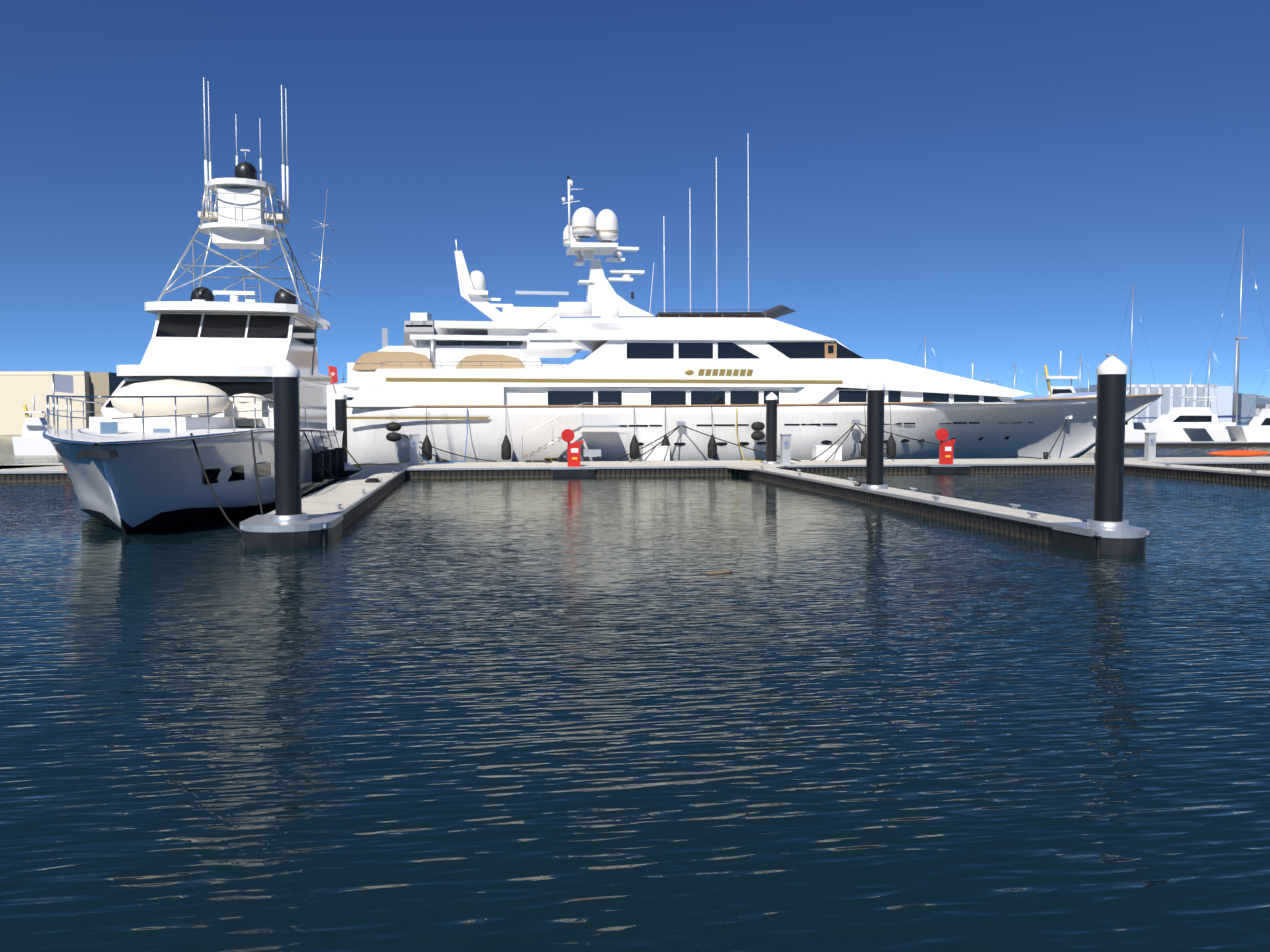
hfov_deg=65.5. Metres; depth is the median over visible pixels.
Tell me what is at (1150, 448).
pedestal
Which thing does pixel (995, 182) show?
sky
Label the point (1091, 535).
finger pontoon
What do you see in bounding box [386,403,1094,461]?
yacht fenders
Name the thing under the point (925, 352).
sail boat
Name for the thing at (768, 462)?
pile collar
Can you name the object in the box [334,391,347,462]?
pile
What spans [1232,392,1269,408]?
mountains
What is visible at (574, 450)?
dock labels
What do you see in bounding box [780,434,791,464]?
pedestal
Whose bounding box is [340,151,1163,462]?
superyacht
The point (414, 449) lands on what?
pedestal
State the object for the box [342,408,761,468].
dock cables and hoses
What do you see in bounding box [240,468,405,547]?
finger pontoon
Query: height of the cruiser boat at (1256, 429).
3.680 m
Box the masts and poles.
[988,337,1247,421]
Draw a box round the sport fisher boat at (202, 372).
[42,77,344,533]
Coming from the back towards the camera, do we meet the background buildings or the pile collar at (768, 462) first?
the background buildings
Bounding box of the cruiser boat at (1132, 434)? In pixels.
[1125,418,1149,441]
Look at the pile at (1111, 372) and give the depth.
15.43 m
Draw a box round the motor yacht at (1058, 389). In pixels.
[1043,351,1094,448]
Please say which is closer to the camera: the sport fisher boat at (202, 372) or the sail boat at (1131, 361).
the sport fisher boat at (202, 372)
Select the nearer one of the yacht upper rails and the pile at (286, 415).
the pile at (286, 415)
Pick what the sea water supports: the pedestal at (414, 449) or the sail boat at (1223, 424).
the sail boat at (1223, 424)
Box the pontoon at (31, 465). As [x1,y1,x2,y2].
[0,463,63,468]
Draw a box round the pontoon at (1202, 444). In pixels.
[1125,441,1269,446]
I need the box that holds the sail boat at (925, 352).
[913,334,940,368]
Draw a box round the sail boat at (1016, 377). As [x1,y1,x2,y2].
[1001,362,1037,398]
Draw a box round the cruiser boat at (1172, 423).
[1133,397,1226,441]
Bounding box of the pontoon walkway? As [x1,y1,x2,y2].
[0,457,1269,481]
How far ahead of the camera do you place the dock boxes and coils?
40.46 m
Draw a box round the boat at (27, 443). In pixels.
[12,396,57,454]
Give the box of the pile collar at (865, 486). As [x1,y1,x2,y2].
[861,484,887,488]
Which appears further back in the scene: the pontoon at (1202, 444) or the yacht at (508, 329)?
the pontoon at (1202, 444)
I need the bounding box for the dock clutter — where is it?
[525,458,732,573]
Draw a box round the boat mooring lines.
[190,427,349,533]
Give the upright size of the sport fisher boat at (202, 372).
12.450 m
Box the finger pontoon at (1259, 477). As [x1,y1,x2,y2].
[1124,463,1269,484]
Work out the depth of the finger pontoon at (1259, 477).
33.91 m
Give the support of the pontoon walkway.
on the sea water
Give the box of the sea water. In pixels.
[0,421,1269,951]
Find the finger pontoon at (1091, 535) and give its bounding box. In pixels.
[727,465,1149,554]
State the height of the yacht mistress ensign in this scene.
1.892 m
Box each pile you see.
[272,360,301,514]
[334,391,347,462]
[766,392,777,461]
[866,379,884,484]
[1093,356,1127,521]
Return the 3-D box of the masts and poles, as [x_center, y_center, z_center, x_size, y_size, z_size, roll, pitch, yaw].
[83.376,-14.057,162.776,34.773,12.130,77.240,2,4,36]
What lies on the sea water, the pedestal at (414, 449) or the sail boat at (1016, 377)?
the sail boat at (1016, 377)
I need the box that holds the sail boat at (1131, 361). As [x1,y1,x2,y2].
[1116,284,1160,418]
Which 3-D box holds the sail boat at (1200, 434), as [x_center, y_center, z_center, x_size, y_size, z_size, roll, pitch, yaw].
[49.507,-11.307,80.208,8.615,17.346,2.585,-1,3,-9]
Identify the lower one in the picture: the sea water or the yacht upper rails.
the sea water
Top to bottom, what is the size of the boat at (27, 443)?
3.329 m
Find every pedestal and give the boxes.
[409,434,419,464]
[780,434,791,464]
[1144,433,1156,460]
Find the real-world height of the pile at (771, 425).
3.570 m
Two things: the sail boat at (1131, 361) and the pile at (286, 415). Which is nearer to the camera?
the pile at (286, 415)
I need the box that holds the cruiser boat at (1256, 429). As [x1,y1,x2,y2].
[1226,397,1269,441]
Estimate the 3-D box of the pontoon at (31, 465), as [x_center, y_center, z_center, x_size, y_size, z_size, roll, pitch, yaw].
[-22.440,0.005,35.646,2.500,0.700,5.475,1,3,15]
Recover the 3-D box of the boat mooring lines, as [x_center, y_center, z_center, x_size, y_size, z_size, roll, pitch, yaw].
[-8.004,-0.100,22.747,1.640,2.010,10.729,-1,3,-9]
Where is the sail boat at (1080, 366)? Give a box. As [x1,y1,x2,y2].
[1063,354,1096,392]
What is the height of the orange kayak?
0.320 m
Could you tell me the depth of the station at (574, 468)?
35.19 m
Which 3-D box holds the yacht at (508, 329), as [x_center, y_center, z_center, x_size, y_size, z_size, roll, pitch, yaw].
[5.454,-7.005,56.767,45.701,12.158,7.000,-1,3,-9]
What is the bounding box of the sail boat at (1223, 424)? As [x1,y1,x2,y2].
[1178,349,1248,426]
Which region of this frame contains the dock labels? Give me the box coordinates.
[571,447,950,458]
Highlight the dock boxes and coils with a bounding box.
[365,445,865,485]
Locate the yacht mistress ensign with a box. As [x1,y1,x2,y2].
[326,362,337,393]
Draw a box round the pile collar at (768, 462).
[762,461,779,463]
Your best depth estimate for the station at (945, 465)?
37.21 m
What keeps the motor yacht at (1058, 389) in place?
on the sea water
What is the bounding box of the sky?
[0,0,1269,398]
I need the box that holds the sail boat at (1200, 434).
[1183,229,1269,440]
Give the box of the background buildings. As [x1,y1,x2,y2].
[0,313,1269,427]
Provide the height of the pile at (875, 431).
3.570 m
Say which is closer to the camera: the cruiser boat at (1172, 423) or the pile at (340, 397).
the pile at (340, 397)
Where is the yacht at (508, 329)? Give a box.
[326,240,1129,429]
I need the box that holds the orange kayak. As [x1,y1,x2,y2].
[1208,450,1269,456]
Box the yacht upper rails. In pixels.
[381,309,997,381]

